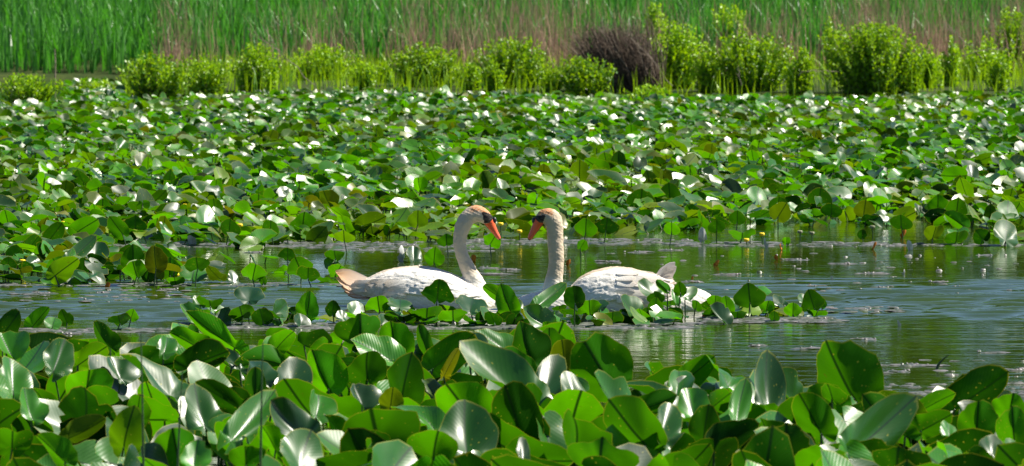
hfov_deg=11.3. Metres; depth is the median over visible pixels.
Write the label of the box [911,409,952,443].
lily leaf
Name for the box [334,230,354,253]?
lily leaf
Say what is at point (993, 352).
floating pad
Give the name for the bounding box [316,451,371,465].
lily leaf
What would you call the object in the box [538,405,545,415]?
lily leaf
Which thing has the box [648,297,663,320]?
lily leaf
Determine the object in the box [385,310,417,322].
lily leaf
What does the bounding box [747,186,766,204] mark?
lily leaf
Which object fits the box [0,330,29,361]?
lily leaf
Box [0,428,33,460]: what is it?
lily leaf
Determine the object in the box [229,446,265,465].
lily leaf
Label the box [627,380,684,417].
lily leaf
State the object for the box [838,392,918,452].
lily leaf
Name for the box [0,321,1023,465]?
lily
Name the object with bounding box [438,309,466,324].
lily leaf
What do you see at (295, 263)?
lily leaf
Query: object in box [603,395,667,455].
lily leaf
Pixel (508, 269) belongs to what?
floating pad
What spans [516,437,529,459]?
lily leaf
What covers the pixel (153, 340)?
lily leaf
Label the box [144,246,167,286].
lily leaf
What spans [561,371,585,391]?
lily leaf
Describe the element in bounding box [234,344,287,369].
lily leaf
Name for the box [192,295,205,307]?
lily leaf
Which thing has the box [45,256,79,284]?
lily leaf
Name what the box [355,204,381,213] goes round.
lily leaf
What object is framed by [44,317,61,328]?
lily leaf
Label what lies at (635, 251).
floating pad
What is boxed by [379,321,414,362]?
lily leaf
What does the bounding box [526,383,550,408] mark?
lily leaf
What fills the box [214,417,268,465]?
lily leaf
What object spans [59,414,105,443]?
lily leaf
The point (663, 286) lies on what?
lily leaf
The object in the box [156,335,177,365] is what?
lily leaf
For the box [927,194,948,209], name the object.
lily leaf
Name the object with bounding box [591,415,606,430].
lily leaf
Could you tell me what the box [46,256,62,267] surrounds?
lily leaf
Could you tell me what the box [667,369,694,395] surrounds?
lily leaf
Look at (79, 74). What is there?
marsh ground
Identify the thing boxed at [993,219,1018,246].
lily leaf
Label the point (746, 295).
lily leaf
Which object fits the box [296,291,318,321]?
lily leaf
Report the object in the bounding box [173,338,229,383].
lily leaf
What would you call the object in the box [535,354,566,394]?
lily leaf
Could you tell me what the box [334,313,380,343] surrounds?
lily leaf
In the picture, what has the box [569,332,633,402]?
lily leaf
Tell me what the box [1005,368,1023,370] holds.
floating pad
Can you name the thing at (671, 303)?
lily leaf
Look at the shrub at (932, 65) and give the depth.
88.68 m
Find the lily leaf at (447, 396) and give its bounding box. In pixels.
[435,381,492,413]
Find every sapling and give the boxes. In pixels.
[643,2,668,48]
[709,3,748,53]
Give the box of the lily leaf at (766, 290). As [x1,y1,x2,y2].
[756,286,771,294]
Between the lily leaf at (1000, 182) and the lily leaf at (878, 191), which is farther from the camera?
the lily leaf at (1000, 182)
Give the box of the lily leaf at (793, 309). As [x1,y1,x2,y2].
[783,302,801,316]
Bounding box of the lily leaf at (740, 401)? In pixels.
[728,377,752,420]
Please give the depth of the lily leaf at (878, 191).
45.25 m
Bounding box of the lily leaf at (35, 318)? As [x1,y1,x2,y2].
[24,306,49,327]
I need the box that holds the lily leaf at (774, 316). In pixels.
[769,311,779,320]
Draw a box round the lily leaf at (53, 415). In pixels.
[28,398,64,434]
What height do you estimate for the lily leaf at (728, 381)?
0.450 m
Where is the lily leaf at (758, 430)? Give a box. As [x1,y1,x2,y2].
[754,427,767,433]
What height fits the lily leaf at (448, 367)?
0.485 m
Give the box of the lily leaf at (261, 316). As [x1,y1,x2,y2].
[251,308,273,325]
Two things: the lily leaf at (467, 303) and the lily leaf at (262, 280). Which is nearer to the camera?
the lily leaf at (467, 303)
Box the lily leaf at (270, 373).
[241,357,277,387]
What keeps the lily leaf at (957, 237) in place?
on the water
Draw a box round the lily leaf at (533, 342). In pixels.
[512,321,551,366]
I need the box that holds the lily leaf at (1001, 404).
[991,393,1023,416]
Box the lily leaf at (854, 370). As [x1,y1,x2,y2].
[816,340,883,401]
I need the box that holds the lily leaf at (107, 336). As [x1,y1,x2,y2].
[93,320,121,355]
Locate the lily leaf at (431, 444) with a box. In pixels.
[407,430,457,463]
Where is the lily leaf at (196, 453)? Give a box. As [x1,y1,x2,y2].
[180,439,211,465]
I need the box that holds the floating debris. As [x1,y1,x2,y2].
[0,238,1023,397]
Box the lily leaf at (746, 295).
[733,283,765,316]
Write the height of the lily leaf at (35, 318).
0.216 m
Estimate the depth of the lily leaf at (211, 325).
26.18 m
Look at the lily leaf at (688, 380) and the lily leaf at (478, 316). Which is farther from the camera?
the lily leaf at (478, 316)
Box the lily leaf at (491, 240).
[483,233,500,257]
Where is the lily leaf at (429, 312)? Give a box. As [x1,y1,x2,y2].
[408,306,442,322]
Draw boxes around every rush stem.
[140,332,144,465]
[177,370,182,465]
[259,343,262,465]
[935,355,948,369]
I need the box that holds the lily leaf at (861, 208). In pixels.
[853,200,874,216]
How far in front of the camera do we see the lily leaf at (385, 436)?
20.87 m
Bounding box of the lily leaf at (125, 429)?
[109,405,144,457]
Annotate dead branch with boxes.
[246,18,313,84]
[262,25,282,62]
[629,26,672,85]
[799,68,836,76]
[942,24,982,58]
[962,42,1021,56]
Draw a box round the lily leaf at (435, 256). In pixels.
[424,247,444,267]
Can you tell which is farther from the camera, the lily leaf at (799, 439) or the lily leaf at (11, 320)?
the lily leaf at (11, 320)
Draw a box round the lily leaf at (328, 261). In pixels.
[324,257,340,268]
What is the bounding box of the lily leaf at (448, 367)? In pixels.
[440,348,459,384]
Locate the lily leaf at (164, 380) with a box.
[119,353,189,402]
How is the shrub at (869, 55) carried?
on the marsh ground at (79, 74)
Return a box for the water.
[0,79,1023,465]
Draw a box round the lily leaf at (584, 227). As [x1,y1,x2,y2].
[574,218,597,239]
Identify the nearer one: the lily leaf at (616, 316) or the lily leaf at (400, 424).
the lily leaf at (400, 424)
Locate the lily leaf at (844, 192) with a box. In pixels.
[827,186,851,206]
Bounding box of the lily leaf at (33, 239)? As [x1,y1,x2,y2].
[23,234,41,253]
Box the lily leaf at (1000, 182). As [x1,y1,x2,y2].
[991,176,1011,192]
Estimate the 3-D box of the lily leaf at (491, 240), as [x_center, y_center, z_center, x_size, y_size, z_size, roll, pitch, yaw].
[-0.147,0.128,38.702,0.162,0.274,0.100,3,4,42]
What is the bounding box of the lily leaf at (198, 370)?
[187,360,231,386]
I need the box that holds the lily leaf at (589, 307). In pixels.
[577,300,601,319]
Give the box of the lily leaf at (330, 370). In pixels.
[307,349,348,429]
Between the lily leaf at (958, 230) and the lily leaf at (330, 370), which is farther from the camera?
the lily leaf at (958, 230)
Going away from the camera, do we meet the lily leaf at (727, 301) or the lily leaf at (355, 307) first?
the lily leaf at (355, 307)
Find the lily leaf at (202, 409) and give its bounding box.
[185,383,224,440]
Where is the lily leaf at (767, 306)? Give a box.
[759,300,774,315]
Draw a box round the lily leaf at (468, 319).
[463,315,487,324]
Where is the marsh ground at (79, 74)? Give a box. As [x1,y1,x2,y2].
[0,7,1023,93]
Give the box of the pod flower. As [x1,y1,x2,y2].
[498,222,502,236]
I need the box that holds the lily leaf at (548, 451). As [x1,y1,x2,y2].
[505,435,572,465]
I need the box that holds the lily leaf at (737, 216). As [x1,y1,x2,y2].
[729,210,745,230]
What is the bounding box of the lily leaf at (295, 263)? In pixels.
[286,256,312,284]
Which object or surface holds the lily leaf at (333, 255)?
on the water
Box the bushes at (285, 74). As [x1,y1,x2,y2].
[120,42,1023,93]
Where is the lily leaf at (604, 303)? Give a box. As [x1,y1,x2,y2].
[591,299,608,311]
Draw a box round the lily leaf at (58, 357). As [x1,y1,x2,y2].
[43,337,74,401]
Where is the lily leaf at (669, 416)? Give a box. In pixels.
[654,402,683,454]
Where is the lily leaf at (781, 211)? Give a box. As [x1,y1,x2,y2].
[769,202,790,228]
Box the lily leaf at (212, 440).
[207,413,232,465]
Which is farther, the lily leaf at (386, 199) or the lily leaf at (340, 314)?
the lily leaf at (386, 199)
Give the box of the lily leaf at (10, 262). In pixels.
[0,257,16,281]
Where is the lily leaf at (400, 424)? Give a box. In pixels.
[341,408,420,443]
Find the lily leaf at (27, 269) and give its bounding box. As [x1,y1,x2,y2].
[9,266,32,282]
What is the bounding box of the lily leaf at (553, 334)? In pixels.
[542,327,565,349]
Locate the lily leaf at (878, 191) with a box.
[872,188,889,208]
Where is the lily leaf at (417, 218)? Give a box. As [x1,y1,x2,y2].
[407,210,427,236]
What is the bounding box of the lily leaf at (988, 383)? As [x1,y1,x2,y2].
[941,364,1008,415]
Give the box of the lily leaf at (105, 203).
[95,199,113,211]
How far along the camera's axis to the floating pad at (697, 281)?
35.71 m
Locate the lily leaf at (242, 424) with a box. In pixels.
[217,389,277,465]
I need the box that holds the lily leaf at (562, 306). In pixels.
[552,304,566,310]
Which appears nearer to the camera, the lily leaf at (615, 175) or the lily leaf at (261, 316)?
the lily leaf at (261, 316)
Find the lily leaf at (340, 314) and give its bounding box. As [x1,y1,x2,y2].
[335,310,348,320]
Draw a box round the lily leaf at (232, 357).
[220,348,247,387]
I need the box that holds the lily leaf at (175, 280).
[167,277,184,284]
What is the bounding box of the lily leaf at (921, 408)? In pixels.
[879,390,926,448]
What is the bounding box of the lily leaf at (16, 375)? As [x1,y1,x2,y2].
[0,356,32,401]
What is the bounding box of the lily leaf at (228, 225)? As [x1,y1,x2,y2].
[220,218,240,244]
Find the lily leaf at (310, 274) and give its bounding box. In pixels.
[296,266,319,286]
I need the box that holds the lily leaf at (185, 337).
[169,326,209,348]
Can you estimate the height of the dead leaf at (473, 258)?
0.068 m
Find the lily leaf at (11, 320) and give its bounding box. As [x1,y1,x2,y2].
[0,308,21,363]
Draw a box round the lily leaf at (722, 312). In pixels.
[710,302,733,323]
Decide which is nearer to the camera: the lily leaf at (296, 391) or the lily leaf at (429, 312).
the lily leaf at (296, 391)
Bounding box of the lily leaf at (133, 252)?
[120,244,144,280]
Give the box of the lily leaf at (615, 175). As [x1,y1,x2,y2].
[587,169,627,184]
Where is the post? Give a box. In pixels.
[54,49,55,79]
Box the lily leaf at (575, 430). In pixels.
[562,409,612,465]
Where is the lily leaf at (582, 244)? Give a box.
[577,239,587,261]
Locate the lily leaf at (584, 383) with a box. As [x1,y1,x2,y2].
[561,377,588,391]
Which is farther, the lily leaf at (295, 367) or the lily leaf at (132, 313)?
the lily leaf at (132, 313)
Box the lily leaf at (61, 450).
[37,432,77,465]
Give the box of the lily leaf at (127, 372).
[106,356,140,393]
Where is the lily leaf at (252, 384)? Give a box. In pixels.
[244,366,266,396]
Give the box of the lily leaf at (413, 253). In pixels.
[406,246,421,261]
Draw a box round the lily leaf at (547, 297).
[530,282,566,307]
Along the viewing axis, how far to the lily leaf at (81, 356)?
24.80 m
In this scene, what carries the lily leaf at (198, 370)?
on the water
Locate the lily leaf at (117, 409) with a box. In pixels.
[105,405,148,442]
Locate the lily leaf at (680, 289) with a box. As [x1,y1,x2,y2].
[673,282,686,307]
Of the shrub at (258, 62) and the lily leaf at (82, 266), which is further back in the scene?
the shrub at (258, 62)
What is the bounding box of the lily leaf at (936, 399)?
[917,388,955,442]
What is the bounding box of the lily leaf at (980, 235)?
[972,228,989,244]
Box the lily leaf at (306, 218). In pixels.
[290,212,315,231]
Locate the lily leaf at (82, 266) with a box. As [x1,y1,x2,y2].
[76,257,90,272]
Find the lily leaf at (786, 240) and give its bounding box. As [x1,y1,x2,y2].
[782,237,790,244]
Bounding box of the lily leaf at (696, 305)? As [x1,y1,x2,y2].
[692,300,702,317]
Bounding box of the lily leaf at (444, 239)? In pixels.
[437,234,452,258]
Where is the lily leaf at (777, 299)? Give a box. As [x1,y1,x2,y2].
[773,294,787,307]
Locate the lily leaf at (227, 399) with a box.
[195,378,247,414]
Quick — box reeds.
[0,0,1023,73]
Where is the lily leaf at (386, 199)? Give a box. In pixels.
[383,196,398,213]
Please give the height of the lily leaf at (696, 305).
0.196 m
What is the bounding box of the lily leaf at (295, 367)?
[277,357,312,383]
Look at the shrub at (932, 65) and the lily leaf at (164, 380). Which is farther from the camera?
the shrub at (932, 65)
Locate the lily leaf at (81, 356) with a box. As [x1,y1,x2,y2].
[71,341,108,373]
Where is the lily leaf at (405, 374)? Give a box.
[387,352,424,404]
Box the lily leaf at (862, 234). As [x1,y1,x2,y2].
[857,229,866,240]
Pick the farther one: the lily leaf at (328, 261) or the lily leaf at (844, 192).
the lily leaf at (844, 192)
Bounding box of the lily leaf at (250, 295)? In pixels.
[234,286,264,323]
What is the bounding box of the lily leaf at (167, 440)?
[154,427,194,465]
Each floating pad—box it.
[31,291,56,293]
[53,331,81,333]
[479,272,509,273]
[496,268,520,269]
[623,250,653,252]
[681,280,703,282]
[713,273,740,274]
[748,344,767,345]
[781,258,807,259]
[790,346,820,348]
[827,262,855,263]
[851,307,871,309]
[851,337,875,339]
[858,272,889,273]
[888,369,909,372]
[895,363,948,366]
[928,280,947,282]
[977,350,1010,352]
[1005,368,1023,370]
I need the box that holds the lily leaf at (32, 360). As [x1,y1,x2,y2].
[19,341,49,372]
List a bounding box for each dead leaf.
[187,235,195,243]
[397,245,404,261]
[471,255,475,261]
[698,227,706,241]
[907,240,912,249]
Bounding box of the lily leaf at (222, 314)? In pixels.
[216,307,231,324]
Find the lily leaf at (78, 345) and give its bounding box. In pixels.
[66,339,88,371]
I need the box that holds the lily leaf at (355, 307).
[347,301,363,314]
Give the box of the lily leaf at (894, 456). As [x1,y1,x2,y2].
[872,446,931,465]
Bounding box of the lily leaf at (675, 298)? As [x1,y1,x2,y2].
[671,289,680,306]
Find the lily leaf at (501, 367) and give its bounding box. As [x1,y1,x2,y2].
[459,339,552,404]
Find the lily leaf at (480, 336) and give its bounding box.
[464,331,487,374]
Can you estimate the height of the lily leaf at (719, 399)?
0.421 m
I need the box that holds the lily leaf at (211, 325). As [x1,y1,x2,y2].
[186,310,249,373]
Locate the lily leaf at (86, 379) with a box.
[65,368,113,393]
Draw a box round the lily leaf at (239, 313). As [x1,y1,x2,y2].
[228,304,254,323]
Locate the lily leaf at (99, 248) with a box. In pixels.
[85,242,109,257]
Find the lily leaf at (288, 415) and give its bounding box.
[270,396,320,435]
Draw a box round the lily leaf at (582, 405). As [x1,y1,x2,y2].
[544,389,603,421]
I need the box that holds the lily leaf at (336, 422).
[323,414,345,430]
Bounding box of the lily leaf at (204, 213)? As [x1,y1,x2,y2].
[196,205,214,222]
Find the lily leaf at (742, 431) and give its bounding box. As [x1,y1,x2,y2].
[705,418,759,448]
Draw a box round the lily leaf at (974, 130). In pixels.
[968,129,981,140]
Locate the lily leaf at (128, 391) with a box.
[88,355,140,400]
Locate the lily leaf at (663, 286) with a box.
[656,279,670,309]
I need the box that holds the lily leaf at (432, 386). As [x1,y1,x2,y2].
[422,378,441,397]
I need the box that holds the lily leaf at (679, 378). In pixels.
[664,376,719,418]
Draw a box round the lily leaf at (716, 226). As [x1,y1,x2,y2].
[708,220,725,242]
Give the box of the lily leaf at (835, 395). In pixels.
[821,383,847,408]
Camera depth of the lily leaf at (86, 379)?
23.37 m
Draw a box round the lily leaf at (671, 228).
[664,222,679,245]
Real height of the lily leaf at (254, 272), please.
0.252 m
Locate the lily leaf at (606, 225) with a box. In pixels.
[594,217,619,242]
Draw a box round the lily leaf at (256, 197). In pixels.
[250,194,264,201]
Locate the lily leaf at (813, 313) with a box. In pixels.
[807,309,827,316]
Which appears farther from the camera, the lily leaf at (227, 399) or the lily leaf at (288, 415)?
the lily leaf at (227, 399)
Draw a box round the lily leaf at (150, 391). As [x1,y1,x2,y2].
[137,381,177,420]
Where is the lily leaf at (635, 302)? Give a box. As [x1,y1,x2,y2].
[621,294,643,318]
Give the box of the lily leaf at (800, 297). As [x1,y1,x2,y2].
[798,293,803,302]
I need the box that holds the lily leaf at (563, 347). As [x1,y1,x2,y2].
[550,339,573,370]
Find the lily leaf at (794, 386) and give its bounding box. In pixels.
[782,367,802,397]
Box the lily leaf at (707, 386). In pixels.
[700,382,731,393]
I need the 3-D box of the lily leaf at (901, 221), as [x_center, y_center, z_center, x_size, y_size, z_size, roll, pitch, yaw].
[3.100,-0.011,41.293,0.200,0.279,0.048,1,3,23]
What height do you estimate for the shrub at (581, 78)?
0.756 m
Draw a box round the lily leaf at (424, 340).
[416,324,432,371]
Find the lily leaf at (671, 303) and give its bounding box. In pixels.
[662,300,676,307]
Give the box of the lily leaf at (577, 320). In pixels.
[570,314,580,324]
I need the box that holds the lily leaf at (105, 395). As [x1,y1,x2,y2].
[87,385,118,405]
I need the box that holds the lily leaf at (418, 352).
[414,337,439,361]
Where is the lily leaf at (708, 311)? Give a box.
[703,307,713,313]
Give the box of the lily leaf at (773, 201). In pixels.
[768,197,787,208]
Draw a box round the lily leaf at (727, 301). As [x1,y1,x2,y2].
[720,296,734,310]
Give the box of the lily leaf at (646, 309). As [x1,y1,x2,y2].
[642,307,652,314]
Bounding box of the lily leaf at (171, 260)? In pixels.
[163,257,180,278]
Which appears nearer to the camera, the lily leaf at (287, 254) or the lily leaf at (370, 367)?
the lily leaf at (370, 367)
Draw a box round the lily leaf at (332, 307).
[325,300,340,322]
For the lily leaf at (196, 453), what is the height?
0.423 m
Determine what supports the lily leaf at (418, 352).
on the water
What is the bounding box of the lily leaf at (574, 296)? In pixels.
[563,285,584,326]
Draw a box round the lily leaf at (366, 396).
[350,383,381,411]
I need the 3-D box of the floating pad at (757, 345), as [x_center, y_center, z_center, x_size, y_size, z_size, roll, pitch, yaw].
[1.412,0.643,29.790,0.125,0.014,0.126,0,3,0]
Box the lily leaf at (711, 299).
[706,295,721,304]
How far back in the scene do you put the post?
97.42 m
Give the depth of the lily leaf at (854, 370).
23.67 m
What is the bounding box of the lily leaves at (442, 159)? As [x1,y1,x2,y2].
[0,77,1023,325]
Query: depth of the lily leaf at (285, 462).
21.58 m
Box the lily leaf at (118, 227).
[107,216,129,244]
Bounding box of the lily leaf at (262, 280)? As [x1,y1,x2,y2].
[259,276,266,284]
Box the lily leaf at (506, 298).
[495,283,520,315]
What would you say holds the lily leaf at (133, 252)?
on the water
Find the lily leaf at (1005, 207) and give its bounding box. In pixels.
[997,200,1018,217]
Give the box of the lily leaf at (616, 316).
[605,311,623,322]
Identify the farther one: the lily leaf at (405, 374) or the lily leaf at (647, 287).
the lily leaf at (647, 287)
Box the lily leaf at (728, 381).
[706,355,744,392]
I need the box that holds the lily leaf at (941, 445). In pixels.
[937,440,962,457]
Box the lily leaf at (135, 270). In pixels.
[122,259,146,284]
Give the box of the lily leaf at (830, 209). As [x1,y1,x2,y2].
[820,203,842,225]
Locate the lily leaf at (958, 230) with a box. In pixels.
[947,227,968,232]
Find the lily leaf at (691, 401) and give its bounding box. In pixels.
[677,388,709,425]
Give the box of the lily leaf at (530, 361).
[505,346,537,372]
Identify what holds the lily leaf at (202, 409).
on the water
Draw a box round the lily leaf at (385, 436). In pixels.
[370,430,390,440]
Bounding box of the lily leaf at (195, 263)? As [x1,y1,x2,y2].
[184,257,209,285]
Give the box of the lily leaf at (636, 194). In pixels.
[626,189,655,206]
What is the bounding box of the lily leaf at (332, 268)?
[328,264,345,277]
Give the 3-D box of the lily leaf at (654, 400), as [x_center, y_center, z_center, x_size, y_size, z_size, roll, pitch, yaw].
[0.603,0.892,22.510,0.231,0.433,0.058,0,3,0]
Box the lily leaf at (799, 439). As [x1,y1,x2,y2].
[777,422,812,455]
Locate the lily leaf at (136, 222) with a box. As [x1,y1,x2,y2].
[124,215,147,229]
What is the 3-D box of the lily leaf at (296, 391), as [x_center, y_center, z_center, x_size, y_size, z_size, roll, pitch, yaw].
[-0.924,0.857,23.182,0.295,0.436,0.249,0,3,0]
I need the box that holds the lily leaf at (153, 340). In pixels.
[145,334,185,354]
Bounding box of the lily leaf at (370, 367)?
[347,351,386,385]
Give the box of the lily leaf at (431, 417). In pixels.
[390,405,444,430]
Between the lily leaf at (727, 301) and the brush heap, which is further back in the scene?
the brush heap
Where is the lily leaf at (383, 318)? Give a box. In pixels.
[378,313,392,325]
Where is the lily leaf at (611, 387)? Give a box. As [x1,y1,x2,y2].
[594,369,630,398]
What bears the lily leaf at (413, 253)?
on the water
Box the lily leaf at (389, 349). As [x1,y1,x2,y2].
[350,333,405,365]
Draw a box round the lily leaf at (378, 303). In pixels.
[365,295,389,314]
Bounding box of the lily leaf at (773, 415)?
[756,410,791,423]
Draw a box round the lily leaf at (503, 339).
[474,328,513,347]
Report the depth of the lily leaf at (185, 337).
25.82 m
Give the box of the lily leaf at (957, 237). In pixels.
[944,230,967,243]
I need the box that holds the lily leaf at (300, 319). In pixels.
[294,313,310,326]
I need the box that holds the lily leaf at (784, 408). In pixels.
[776,397,801,428]
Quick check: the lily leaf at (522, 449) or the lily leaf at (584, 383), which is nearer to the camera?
the lily leaf at (522, 449)
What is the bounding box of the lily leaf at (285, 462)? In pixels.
[281,443,323,465]
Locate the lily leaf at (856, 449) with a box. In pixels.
[839,439,873,460]
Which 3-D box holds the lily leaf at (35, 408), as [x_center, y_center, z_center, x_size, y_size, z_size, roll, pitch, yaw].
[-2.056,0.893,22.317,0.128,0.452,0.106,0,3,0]
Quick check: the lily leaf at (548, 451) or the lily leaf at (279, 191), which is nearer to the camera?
the lily leaf at (548, 451)
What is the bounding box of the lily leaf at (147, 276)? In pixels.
[141,270,154,281]
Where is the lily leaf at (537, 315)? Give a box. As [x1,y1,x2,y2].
[523,304,555,328]
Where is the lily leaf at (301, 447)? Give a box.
[280,428,325,465]
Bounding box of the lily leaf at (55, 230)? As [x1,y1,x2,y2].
[42,221,64,239]
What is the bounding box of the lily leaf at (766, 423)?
[759,418,784,426]
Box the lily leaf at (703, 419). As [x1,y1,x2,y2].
[688,404,719,441]
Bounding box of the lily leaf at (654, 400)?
[639,388,676,414]
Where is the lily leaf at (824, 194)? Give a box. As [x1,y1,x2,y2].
[807,187,832,203]
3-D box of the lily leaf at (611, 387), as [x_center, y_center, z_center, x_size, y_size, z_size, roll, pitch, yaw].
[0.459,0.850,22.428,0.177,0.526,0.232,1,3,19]
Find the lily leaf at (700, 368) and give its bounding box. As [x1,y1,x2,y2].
[678,354,715,386]
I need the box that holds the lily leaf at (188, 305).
[180,301,202,324]
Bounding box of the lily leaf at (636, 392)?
[631,389,644,396]
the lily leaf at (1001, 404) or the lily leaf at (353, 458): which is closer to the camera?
the lily leaf at (353, 458)
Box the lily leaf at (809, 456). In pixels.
[794,445,847,465]
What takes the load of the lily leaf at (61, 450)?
on the water
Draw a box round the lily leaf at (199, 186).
[190,180,209,192]
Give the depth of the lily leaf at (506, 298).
31.74 m
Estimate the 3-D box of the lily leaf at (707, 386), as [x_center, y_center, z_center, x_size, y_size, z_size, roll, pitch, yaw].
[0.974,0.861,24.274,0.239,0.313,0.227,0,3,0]
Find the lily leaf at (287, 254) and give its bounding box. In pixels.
[278,247,295,281]
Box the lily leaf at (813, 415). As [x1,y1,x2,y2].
[791,392,838,445]
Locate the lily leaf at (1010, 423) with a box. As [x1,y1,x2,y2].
[995,405,1023,442]
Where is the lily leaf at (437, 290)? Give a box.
[421,279,454,305]
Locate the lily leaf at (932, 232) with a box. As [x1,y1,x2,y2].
[924,225,943,243]
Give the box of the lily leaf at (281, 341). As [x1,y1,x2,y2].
[267,329,295,353]
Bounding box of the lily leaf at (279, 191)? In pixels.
[276,186,292,196]
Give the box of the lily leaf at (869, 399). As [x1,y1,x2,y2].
[862,391,921,447]
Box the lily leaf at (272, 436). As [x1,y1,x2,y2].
[258,425,284,458]
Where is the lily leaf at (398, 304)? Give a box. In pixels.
[387,298,412,311]
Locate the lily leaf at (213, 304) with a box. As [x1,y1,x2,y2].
[196,296,222,313]
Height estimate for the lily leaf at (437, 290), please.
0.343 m
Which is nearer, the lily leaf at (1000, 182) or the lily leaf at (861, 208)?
the lily leaf at (861, 208)
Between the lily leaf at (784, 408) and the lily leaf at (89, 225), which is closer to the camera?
the lily leaf at (784, 408)
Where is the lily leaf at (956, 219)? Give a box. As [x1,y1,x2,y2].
[944,210,970,228]
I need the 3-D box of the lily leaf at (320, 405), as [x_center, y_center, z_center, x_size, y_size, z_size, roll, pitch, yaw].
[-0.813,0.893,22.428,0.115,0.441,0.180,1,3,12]
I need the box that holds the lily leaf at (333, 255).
[324,250,344,263]
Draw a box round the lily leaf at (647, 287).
[638,278,663,295]
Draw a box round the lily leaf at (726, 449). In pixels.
[687,437,738,465]
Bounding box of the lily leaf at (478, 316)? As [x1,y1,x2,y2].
[475,311,483,320]
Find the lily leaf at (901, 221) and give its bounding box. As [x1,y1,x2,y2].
[889,214,912,238]
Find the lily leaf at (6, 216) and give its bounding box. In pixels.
[0,210,17,223]
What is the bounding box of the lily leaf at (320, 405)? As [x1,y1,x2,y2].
[310,389,337,423]
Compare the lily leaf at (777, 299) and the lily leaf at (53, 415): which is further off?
the lily leaf at (777, 299)
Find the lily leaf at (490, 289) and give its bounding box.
[482,283,497,299]
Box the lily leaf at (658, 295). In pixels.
[647,291,664,319]
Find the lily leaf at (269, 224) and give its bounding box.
[262,220,278,244]
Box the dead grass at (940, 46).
[136,0,1023,75]
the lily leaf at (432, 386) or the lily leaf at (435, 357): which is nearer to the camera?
the lily leaf at (432, 386)
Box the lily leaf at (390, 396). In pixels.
[379,387,403,409]
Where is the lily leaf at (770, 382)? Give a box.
[754,349,786,411]
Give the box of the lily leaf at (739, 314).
[730,311,746,317]
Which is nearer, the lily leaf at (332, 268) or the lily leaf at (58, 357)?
the lily leaf at (58, 357)
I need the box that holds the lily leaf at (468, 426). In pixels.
[438,399,498,463]
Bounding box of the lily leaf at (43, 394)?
[33,388,57,400]
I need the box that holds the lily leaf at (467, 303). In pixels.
[455,294,487,319]
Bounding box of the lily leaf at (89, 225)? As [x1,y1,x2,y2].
[67,216,99,234]
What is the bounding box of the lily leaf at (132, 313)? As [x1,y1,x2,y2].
[126,309,138,327]
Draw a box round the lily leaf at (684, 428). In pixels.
[655,414,690,433]
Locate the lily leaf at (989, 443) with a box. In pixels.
[979,434,1003,456]
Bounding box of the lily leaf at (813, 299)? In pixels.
[801,289,824,316]
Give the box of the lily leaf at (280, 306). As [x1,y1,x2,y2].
[273,298,287,321]
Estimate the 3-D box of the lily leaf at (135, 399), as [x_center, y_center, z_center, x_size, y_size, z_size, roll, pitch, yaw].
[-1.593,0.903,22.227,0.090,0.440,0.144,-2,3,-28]
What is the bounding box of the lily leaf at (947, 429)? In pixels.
[940,420,956,435]
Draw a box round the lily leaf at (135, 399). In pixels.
[127,394,151,426]
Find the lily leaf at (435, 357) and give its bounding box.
[421,330,477,378]
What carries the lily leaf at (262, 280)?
on the water
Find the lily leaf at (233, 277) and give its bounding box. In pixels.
[228,270,238,283]
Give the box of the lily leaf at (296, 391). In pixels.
[274,378,338,424]
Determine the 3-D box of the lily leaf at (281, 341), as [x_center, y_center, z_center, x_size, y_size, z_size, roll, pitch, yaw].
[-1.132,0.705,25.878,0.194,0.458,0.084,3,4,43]
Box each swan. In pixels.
[335,205,500,307]
[519,208,710,310]
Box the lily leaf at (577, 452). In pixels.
[567,436,639,465]
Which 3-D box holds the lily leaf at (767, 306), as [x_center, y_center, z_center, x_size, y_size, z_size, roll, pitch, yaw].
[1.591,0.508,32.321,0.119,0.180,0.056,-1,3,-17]
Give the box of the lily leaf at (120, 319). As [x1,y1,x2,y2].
[108,313,130,328]
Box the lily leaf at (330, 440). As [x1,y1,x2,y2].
[316,430,344,453]
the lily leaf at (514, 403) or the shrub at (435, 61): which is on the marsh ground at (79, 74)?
the shrub at (435, 61)
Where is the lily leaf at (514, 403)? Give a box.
[491,380,543,440]
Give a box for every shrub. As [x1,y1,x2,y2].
[0,71,62,102]
[74,76,114,94]
[116,50,194,98]
[182,50,231,94]
[227,41,284,91]
[277,43,362,79]
[347,61,378,89]
[372,60,397,82]
[387,41,465,86]
[458,62,483,90]
[472,36,554,87]
[479,58,508,92]
[534,65,564,91]
[554,54,617,94]
[623,84,672,102]
[648,19,706,88]
[690,42,721,91]
[697,30,792,91]
[780,45,815,92]
[815,21,931,93]
[818,16,843,77]
[899,45,925,93]
[918,43,944,87]
[940,35,960,86]
[957,35,1016,79]
[978,55,1012,90]
[985,5,1023,75]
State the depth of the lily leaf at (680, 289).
32.10 m
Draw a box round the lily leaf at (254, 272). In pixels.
[241,263,267,286]
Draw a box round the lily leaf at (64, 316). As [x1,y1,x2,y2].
[58,309,73,326]
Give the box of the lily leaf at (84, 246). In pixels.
[63,234,96,256]
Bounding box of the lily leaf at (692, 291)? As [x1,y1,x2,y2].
[681,286,697,314]
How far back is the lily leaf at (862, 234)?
40.98 m
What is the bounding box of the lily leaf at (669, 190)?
[659,182,681,199]
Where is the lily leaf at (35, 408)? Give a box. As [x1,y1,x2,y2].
[19,387,49,431]
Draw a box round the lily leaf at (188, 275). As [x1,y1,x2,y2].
[179,264,206,282]
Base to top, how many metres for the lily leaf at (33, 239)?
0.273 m
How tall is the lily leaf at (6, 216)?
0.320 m
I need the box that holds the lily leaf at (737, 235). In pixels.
[728,228,755,242]
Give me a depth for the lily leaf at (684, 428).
22.32 m
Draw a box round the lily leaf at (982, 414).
[957,400,998,433]
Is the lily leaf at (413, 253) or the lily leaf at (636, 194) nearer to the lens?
the lily leaf at (413, 253)
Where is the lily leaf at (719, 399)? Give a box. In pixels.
[708,388,730,415]

